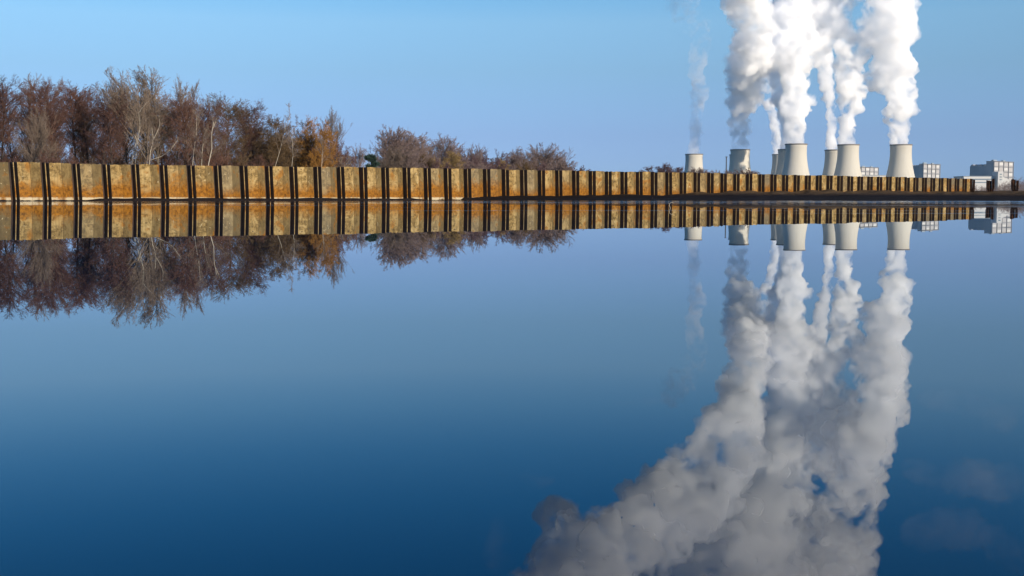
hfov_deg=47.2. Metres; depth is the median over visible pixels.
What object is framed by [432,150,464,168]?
willow tree
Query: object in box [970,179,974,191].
pile stub
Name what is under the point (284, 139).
birch tree
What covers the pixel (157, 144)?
birch tree
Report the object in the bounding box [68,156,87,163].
bush
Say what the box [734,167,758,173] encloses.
bare tree
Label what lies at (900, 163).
cooling tower
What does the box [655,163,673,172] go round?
bare tree
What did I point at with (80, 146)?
bare tree
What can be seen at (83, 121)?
bare tree
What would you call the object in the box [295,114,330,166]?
bare tree
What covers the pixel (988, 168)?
boiler house
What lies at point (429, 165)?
bare tree
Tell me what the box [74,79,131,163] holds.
bare tree
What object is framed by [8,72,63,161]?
bare tree
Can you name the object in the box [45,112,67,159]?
bare tree
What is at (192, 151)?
bare tree
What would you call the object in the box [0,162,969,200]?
sheet pile wall
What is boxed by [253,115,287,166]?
bare tree
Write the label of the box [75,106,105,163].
bare tree
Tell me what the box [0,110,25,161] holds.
bare tree
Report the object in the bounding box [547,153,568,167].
bare tree
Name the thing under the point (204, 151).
bare tree
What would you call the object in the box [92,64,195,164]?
bare tree
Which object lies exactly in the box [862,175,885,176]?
hall
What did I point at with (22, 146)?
bare tree
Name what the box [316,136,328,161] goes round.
birch tree
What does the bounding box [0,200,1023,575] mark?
lake
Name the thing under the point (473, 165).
bush
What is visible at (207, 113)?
bare tree
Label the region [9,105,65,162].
bare tree
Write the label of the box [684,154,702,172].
cooling tower
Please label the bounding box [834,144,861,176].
cooling tower
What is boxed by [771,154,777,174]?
cooling tower
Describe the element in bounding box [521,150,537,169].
bare tree
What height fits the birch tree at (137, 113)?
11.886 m
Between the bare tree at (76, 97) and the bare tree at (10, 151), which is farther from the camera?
the bare tree at (10, 151)
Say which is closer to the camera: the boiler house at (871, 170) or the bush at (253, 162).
the bush at (253, 162)
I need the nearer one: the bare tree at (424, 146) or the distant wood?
the bare tree at (424, 146)
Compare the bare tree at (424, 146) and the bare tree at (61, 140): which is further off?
the bare tree at (424, 146)
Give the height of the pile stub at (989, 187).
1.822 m
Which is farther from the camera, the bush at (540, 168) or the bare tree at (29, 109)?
the bush at (540, 168)
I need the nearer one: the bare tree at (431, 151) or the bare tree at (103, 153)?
the bare tree at (103, 153)
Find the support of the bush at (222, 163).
on the ground
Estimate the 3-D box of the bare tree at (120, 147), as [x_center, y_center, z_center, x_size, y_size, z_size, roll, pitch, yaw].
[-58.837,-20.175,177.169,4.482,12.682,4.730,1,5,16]
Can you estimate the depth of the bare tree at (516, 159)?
277.47 m
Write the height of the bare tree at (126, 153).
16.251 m
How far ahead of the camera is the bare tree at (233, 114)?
156.30 m
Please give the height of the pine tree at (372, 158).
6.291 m
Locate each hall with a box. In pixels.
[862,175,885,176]
[953,172,1010,190]
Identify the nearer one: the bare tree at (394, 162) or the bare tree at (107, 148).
the bare tree at (107, 148)
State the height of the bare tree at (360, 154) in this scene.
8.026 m
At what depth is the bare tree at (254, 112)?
158.62 m
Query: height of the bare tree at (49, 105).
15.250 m
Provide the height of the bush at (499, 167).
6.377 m
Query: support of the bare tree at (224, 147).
on the ground
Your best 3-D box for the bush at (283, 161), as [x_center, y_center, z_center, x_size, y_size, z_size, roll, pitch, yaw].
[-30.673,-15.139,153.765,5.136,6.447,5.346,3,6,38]
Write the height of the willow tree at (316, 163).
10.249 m
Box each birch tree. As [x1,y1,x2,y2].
[122,108,152,161]
[129,94,153,163]
[145,108,178,164]
[182,102,203,157]
[195,123,210,165]
[205,113,227,165]
[272,101,293,165]
[285,123,305,161]
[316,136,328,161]
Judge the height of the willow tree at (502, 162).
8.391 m
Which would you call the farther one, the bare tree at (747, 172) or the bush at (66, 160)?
the bare tree at (747, 172)
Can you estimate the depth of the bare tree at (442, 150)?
228.66 m
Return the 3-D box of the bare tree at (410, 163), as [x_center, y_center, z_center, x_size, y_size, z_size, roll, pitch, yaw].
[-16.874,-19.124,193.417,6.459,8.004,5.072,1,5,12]
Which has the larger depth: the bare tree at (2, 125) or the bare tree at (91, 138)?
the bare tree at (91, 138)
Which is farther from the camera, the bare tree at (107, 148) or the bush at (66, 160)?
the bush at (66, 160)
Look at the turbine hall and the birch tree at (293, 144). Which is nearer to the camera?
the birch tree at (293, 144)
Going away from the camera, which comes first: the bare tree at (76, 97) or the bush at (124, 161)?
the bare tree at (76, 97)
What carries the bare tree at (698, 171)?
on the ground
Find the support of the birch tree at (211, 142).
on the ground
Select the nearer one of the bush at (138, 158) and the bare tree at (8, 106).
the bare tree at (8, 106)
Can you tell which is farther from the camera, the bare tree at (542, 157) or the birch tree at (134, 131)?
the bare tree at (542, 157)
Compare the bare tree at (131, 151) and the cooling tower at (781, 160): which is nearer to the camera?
the bare tree at (131, 151)
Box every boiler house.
[860,166,878,174]
[913,162,940,177]
[970,160,1013,179]
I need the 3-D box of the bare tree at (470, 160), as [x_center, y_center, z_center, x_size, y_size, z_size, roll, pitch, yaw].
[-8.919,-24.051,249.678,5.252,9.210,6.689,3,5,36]
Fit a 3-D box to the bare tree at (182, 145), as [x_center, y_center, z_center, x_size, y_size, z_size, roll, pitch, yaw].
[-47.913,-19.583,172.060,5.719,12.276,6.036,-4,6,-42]
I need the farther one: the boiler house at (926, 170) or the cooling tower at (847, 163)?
the boiler house at (926, 170)
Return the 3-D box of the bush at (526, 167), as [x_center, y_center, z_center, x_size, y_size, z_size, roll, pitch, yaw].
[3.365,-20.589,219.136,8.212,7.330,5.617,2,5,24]
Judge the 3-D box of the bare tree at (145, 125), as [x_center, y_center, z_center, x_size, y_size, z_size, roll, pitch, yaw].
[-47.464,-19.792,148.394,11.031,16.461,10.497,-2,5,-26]
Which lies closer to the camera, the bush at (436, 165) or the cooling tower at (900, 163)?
the bush at (436, 165)
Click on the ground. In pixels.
(859, 195)
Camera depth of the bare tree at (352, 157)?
161.18 m
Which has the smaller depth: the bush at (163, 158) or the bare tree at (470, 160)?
the bush at (163, 158)
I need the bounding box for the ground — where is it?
[67,189,1023,200]
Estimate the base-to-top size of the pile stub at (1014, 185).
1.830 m
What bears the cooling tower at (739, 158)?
on the ground
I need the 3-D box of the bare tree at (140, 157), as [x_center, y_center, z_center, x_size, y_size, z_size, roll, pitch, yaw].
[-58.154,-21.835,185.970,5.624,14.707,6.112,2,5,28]
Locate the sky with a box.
[0,0,1023,187]
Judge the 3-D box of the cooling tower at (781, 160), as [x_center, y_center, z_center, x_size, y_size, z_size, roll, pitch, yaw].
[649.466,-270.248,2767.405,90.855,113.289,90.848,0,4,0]
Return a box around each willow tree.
[300,119,338,166]
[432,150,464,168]
[497,158,510,169]
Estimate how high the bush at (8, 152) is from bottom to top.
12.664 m
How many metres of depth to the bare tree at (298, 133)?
158.44 m
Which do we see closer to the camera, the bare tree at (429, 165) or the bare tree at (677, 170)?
the bare tree at (429, 165)
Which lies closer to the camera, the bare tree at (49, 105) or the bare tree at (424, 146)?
the bare tree at (49, 105)
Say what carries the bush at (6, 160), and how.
on the ground
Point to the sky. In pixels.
(623, 85)
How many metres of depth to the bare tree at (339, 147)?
156.91 m
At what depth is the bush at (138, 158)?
215.28 m
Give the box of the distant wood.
[974,176,1023,190]
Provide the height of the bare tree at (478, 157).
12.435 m
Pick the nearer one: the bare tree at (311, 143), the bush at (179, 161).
the bare tree at (311, 143)
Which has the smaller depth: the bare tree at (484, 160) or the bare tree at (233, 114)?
the bare tree at (233, 114)
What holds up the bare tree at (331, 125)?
on the ground
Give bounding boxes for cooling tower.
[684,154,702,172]
[729,149,750,173]
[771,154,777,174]
[775,149,784,174]
[782,143,809,175]
[822,149,836,175]
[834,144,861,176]
[886,144,914,177]
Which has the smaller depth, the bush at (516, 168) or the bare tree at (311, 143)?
the bare tree at (311, 143)
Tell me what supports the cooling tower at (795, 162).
on the ground
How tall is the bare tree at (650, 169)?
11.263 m
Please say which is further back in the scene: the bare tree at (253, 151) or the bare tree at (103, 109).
the bare tree at (253, 151)
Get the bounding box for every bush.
[0,144,20,160]
[0,150,14,161]
[35,150,61,162]
[62,146,77,162]
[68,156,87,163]
[108,148,139,164]
[125,148,145,164]
[132,139,154,164]
[150,146,182,165]
[151,152,180,165]
[170,144,192,164]
[190,148,240,165]
[224,152,251,165]
[245,154,274,165]
[261,148,295,166]
[303,144,344,166]
[329,151,354,166]
[420,159,452,168]
[457,160,484,168]
[486,161,507,168]
[511,160,523,169]
[514,159,542,170]
[533,161,549,170]
[544,158,583,170]
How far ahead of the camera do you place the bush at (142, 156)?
240.07 m
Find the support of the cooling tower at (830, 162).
on the ground
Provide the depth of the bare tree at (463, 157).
247.55 m
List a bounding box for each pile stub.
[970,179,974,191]
[986,178,994,191]
[1011,179,1018,190]
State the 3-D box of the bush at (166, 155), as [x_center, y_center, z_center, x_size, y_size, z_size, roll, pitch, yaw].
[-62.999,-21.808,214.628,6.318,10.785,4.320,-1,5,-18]
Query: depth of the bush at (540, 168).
246.40 m
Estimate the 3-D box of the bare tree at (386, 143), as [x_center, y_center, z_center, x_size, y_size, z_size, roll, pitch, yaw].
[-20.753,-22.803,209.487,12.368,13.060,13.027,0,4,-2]
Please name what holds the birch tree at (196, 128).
on the ground
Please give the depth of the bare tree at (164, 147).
195.16 m
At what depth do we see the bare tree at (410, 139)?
212.47 m
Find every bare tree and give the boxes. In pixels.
[0,74,30,160]
[0,83,22,155]
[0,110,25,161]
[7,76,65,157]
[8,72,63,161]
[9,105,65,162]
[12,110,36,161]
[15,81,84,162]
[43,107,66,161]
[44,82,100,163]
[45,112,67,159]
[54,77,112,163]
[67,114,102,163]
[68,100,93,163]
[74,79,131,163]
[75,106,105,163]
[82,93,134,164]
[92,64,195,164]
[92,68,176,163]
[98,117,118,164]
[99,73,151,163]
[108,121,144,164]
[108,125,129,164]
[126,119,161,164]
[139,103,173,164]
[150,91,210,164]
[152,77,202,164]
[160,110,183,164]
[167,123,201,164]
[179,81,228,165]
[179,94,241,165]
[180,125,200,163]
[190,127,215,163]
[208,92,256,165]
[215,98,272,163]
[218,135,232,165]
[229,106,270,165]
[244,127,267,165]
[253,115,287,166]
[255,114,301,166]
[287,115,318,166]
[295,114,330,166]
[314,107,350,157]
[327,137,346,166]
[336,140,356,166]
[351,143,366,166]
[367,124,429,167]
[369,145,411,167]
[371,126,430,167]
[380,131,439,167]
[391,148,426,167]
[415,150,438,168]
[425,142,439,164]
[427,132,468,168]
[453,146,470,168]
[463,143,488,168]
[464,154,483,168]
[478,148,493,168]
[494,148,508,168]
[508,142,575,170]
[508,146,529,169]
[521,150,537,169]
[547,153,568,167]
[639,166,653,171]
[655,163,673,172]
[664,166,681,172]
[687,167,711,172]
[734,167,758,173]
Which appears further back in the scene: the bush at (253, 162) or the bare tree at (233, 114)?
the bare tree at (233, 114)
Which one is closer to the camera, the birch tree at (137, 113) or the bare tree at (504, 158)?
the birch tree at (137, 113)
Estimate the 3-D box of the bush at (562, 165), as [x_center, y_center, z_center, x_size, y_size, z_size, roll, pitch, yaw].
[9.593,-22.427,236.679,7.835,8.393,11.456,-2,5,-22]
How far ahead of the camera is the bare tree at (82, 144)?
184.10 m
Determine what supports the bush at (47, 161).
on the ground
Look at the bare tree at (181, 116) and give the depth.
147.64 m
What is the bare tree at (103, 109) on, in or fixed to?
on the ground
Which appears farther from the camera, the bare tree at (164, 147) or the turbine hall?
the turbine hall
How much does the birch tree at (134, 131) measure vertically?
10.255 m
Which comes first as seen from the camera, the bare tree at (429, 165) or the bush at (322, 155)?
the bush at (322, 155)
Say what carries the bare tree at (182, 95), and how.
on the ground
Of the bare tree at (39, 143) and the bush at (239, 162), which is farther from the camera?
the bush at (239, 162)
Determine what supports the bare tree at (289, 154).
on the ground
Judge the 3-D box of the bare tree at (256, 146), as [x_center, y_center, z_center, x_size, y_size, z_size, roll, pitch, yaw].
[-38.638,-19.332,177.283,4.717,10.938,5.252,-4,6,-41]
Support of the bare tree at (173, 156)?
on the ground
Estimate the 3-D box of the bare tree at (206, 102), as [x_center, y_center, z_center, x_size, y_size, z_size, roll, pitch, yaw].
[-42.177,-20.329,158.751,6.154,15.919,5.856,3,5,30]
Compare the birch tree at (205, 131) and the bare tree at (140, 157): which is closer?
the birch tree at (205, 131)
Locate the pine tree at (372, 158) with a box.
[364,154,380,166]

